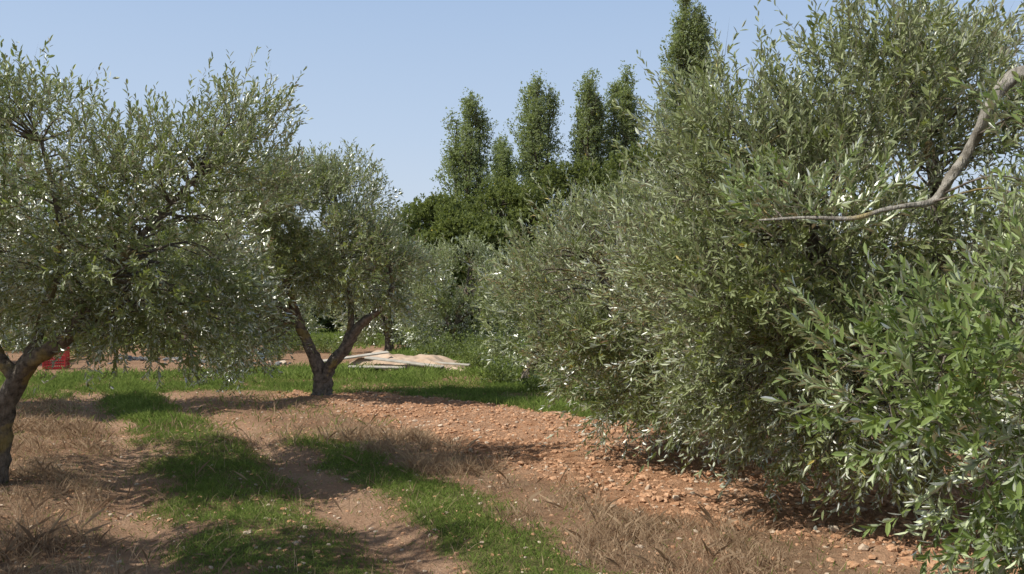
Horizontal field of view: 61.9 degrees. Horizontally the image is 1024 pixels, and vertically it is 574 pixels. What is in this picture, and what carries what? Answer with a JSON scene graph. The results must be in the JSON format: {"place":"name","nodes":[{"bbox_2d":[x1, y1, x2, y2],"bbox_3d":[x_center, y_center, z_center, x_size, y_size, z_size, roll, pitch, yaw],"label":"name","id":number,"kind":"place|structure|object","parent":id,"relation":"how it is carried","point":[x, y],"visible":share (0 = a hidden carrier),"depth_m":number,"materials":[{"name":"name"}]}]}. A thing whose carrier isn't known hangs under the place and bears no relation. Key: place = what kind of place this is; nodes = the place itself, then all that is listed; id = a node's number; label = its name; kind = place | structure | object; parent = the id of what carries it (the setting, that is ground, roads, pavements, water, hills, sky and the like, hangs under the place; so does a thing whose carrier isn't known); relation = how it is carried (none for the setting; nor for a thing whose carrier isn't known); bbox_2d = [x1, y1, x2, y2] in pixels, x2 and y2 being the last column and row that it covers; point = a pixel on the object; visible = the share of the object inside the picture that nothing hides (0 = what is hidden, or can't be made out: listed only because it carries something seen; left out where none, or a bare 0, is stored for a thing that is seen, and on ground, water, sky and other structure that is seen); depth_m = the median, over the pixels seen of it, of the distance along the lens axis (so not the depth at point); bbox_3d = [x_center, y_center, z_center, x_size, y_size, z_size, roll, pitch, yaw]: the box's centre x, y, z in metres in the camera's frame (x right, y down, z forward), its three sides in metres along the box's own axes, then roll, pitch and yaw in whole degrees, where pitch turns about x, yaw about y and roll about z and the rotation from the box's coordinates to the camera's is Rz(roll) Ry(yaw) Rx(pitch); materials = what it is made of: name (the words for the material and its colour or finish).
{"place":"outdoors","nodes":[
{"label":"outdoors","id":0,"kind":"place"},
{"bbox_2d":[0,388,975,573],"bbox_3d":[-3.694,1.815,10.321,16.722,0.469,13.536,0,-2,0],"label":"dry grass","id":1,"kind":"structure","parent":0,"point":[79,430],"depth_m":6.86,"materials":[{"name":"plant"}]},
{"bbox_2d":[0,321,1022,573],"bbox_3d":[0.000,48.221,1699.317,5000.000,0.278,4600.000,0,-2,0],"label":"ground","id":2,"kind":"structure","parent":0,"point":[364,519],"depth_m":7.56,"materials":[{"name":"soil"}]},
{"bbox_2d":[0,254,44,358],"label":"olive tree","id":3,"kind":"object","parent":2,"relation":"on","point":[21,347],"visible":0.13,"depth_m":26.46,"materials":[{"name":"green plant"}]},
{"bbox_2d":[0,286,45,342],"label":"olive tree","id":4,"kind":"object","parent":2,"relation":"on","point":[15,325],"visible":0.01,"depth_m":35.75,"materials":[{"name":"green plant"}]},
{"bbox_2d":[0,128,102,340],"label":"olive tree","id":5,"kind":"object","parent":2,"relation":"on","point":[49,211],"visible":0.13,"depth_m":14.06,"materials":[{"name":"green plant"}]},
{"bbox_2d":[42,358,69,368],"bbox_3d":[-12.900,2.163,24.150,0.595,0.300,0.415,0,-2,-11],"label":"red plastic crate","id":6,"kind":"object","parent":2,"relation":"on","point":[60,366],"visible":0.73,"depth_m":24.00,"materials":[{"name":"red plastic"}]},
{"bbox_2d":[52,347,69,357],"bbox_3d":[-12.900,1.858,24.158,0.595,0.300,0.415,0,-2,-14],"label":"red plastic crate","id":7,"kind":"object","parent":6,"relation":"on","point":[65,355],"visible":0.29,"depth_m":24.21,"materials":[{"name":"red plastic"}]},
{"bbox_2d":[34,215,163,329],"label":"evergreen oak tree","id":8,"kind":"object","parent":2,"relation":"on","point":[79,258],"depth_m":60.47,"materials":[{"name":"green plant"}]},
{"bbox_2d":[0,35,322,483],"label":"olive tree","id":9,"kind":"object","parent":2,"relation":"on","point":[98,290],"visible":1,"depth_m":8.04,"materials":[{"name":"green plant"}]},
{"bbox_2d":[126,241,230,353],"bbox_3d":[-12.614,0.344,32.925,5.017,4.738,4.627,0,-2,0],"label":"olive tree","id":10,"kind":"object","parent":2,"relation":"on","point":[149,256],"visible":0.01,"depth_m":32.69,"materials":[{"name":"green plant"}]},
{"bbox_2d":[145,222,250,316],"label":"evergreen oak tree","id":11,"kind":"object","parent":2,"relation":"on","point":[181,226],"visible":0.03,"depth_m":58.12,"materials":[{"name":"green plant"}]},
{"bbox_2d":[107,355,291,365],"bbox_3d":[-9.903,2.367,27.432,6.210,0.271,2.887,0,-2,7],"label":"stone rubble row","id":12,"kind":"object","parent":2,"relation":"on","point":[278,363],"visible":0.27,"depth_m":27.50,"materials":[{"name":"stone"}]},
{"bbox_2d":[251,246,335,337],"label":"olive tree","id":13,"kind":"object","parent":2,"relation":"on","point":[312,320],"visible":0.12,"depth_m":41.61,"materials":[{"name":"green plant"}]},
{"bbox_2d":[137,137,455,397],"bbox_3d":[-3.893,-0.293,15.714,5.766,4.946,4.063,0,-2,0],"label":"olive tree","id":14,"kind":"object","parent":2,"relation":"on","point":[329,184],"visible":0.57,"depth_m":15.16,"materials":[{"name":"green plant"}]},
{"bbox_2d":[255,232,361,331],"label":"evergreen oak tree","id":15,"kind":"object","parent":2,"relation":"on","point":[328,323],"visible":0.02,"depth_m":60.87,"materials":[{"name":"green plant"}]},
{"bbox_2d":[2,329,696,403],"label":"shrubs","id":16,"kind":"object","parent":2,"relation":"on","point":[473,352],"visible":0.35,"depth_m":25.89,"materials":[{"name":"green plant"}]},
{"bbox_2d":[340,215,408,330],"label":"evergreen oak tree","id":17,"kind":"object","parent":2,"relation":"on","point":[359,297],"visible":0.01,"depth_m":62.20,"materials":[{"name":"green plant"}]},
{"bbox_2d":[322,226,455,351],"bbox_3d":[-4.828,0.025,33.982,5.499,5.311,4.689,0,-2,0],"label":"olive tree","id":18,"kind":"object","parent":2,"relation":"on","point":[386,325],"visible":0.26,"depth_m":33.51,"materials":[{"name":"green plant"}]},
{"bbox_2d":[323,350,469,370],"bbox_3d":[-3.136,2.057,24.337,4.110,0.511,3.617,0,-2,0],"label":"tarpaulin","id":19,"kind":"object","parent":2,"relation":"on","point":[389,360],"visible":0.88,"depth_m":23.37,"materials":[{"name":"fabric"}]},
{"bbox_2d":[365,191,486,332],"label":"evergreen oak tree","id":20,"kind":"object","parent":2,"relation":"on","point":[422,216],"visible":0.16,"depth_m":55.36,"materials":[{"name":"green plant"}]},
{"bbox_2d":[386,228,520,351],"bbox_3d":[-1.984,0.344,30.111,5.090,4.723,4.204,0,-2,0],"label":"olive tree","id":21,"kind":"object","parent":2,"relation":"on","point":[445,307],"visible":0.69,"depth_m":29.50,"materials":[{"name":"green plant"}]},
{"bbox_2d":[396,201,530,335],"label":"evergreen oak tree","id":22,"kind":"object","parent":2,"relation":"on","point":[449,223],"visible":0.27,"depth_m":48.64,"materials":[{"name":"green plant"}]},
{"bbox_2d":[430,87,499,329],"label":"poplar tree","id":23,"kind":"object","parent":2,"relation":"on","point":[470,166],"visible":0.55,"depth_m":67.97,"materials":[{"name":"green plant"}]},
{"bbox_2d":[0,381,930,573],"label":"path stones","id":24,"kind":"object","parent":2,"relation":"on","point":[902,553],"visible":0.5,"depth_m":7.81,"materials":[{"name":"stone"}]},
{"bbox_2d":[0,327,976,573],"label":"grass","id":25,"kind":"structure","parent":2,"relation":"on","point":[142,388],"depth_m":9.31,"materials":[{"name":"green plant"}]},
{"bbox_2d":[485,129,519,313],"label":"poplar tree","id":26,"kind":"object","parent":2,"relation":"on","point":[504,154],"visible":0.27,"depth_m":77.43,"materials":[{"name":"green plant"}]},
{"bbox_2d":[454,175,553,323],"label":"evergreen oak tree","id":27,"kind":"object","parent":2,"relation":"on","point":[505,190],"visible":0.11,"depth_m":58.05,"materials":[{"name":"green plant"}]},
{"bbox_2d":[503,69,567,219],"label":"poplar tree","id":28,"kind":"object","parent":2,"relation":"on","point":[536,135],"visible":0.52,"depth_m":69.89,"materials":[{"name":"green plant"}]},
{"bbox_2d":[470,212,634,379],"bbox_3d":[1.164,0.251,19.854,4.263,4.233,4.158,0,-2,0],"label":"olive tree","id":29,"kind":"object","parent":2,"relation":"on","point":[509,319],"visible":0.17,"depth_m":19.68,"materials":[{"name":"green plant"}]},
{"bbox_2d":[502,156,645,303],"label":"evergreen oak tree","id":30,"kind":"object","parent":2,"relation":"on","point":[558,178],"visible":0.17,"depth_m":55.78,"materials":[{"name":"green plant"}]},
{"bbox_2d":[510,218,663,330],"bbox_3d":[2.562,0.011,26.904,5.294,4.951,4.438,0,-2,0],"label":"olive tree","id":31,"kind":"object","parent":2,"relation":"on","point":[573,285],"visible":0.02,"depth_m":26.73,"materials":[{"name":"green plant"}]},
{"bbox_2d":[560,67,614,204],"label":"poplar tree","id":32,"kind":"object","parent":2,"relation":"on","point":[589,139],"visible":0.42,"depth_m":69.76,"materials":[{"name":"green plant"}]},
{"bbox_2d":[596,60,646,180],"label":"poplar tree","id":33,"kind":"object","parent":2,"relation":"on","point":[623,95],"visible":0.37,"depth_m":70.93,"materials":[{"name":"green plant"}]},
{"bbox_2d":[564,137,691,324],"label":"evergreen oak tree","id":34,"kind":"object","parent":2,"relation":"on","point":[612,164],"visible":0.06,"depth_m":57.59,"materials":[{"name":"green plant"}]},
{"bbox_2d":[272,389,1021,573],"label":"soil clods","id":35,"kind":"object","parent":2,"relation":"on","point":[677,494],"visible":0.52,"depth_m":8.45,"materials":[{"name":"soil"}]},
{"bbox_2d":[458,148,858,472],"bbox_3d":[1.821,0.229,9.847,4.797,3.724,3.858,0,-2,0],"label":"olive tree","id":36,"kind":"object","parent":2,"relation":"on","point":[581,317],"visible":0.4,"depth_m":9.12,"materials":[{"name":"green plant"}]},
{"bbox_2d":[641,0,728,323],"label":"poplar tree","id":37,"kind":"object","parent":2,"relation":"on","point":[691,34],"visible":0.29,"depth_m":65.82,"materials":[{"name":"green plant"}]},
{"bbox_2d":[541,0,1023,546],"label":"olive tree","id":38,"kind":"object","parent":2,"relation":"on","point":[679,256],"visible":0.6,"depth_m":6.25,"materials":[{"name":"green plant"}]},
{"bbox_2d":[708,57,1023,573],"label":"olive tree","id":39,"kind":"object","parent":2,"relation":"on","point":[964,385],"visible":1,"depth_m":4.07,"materials":[{"name":"green plant"}]},
{"bbox_2d":[722,140,1022,410],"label":"olive tree","id":40,"kind":"object","parent":2,"relation":"on","point":[924,185],"visible":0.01,"depth_m":13.01,"materials":[{"name":"green plant"}]},
{"bbox_2d":[0,0,1023,262],"label":"sky","id":41,"kind":"structure","parent":0,"point":[385,74],"materials":[{"name":"blue"}]}
]}

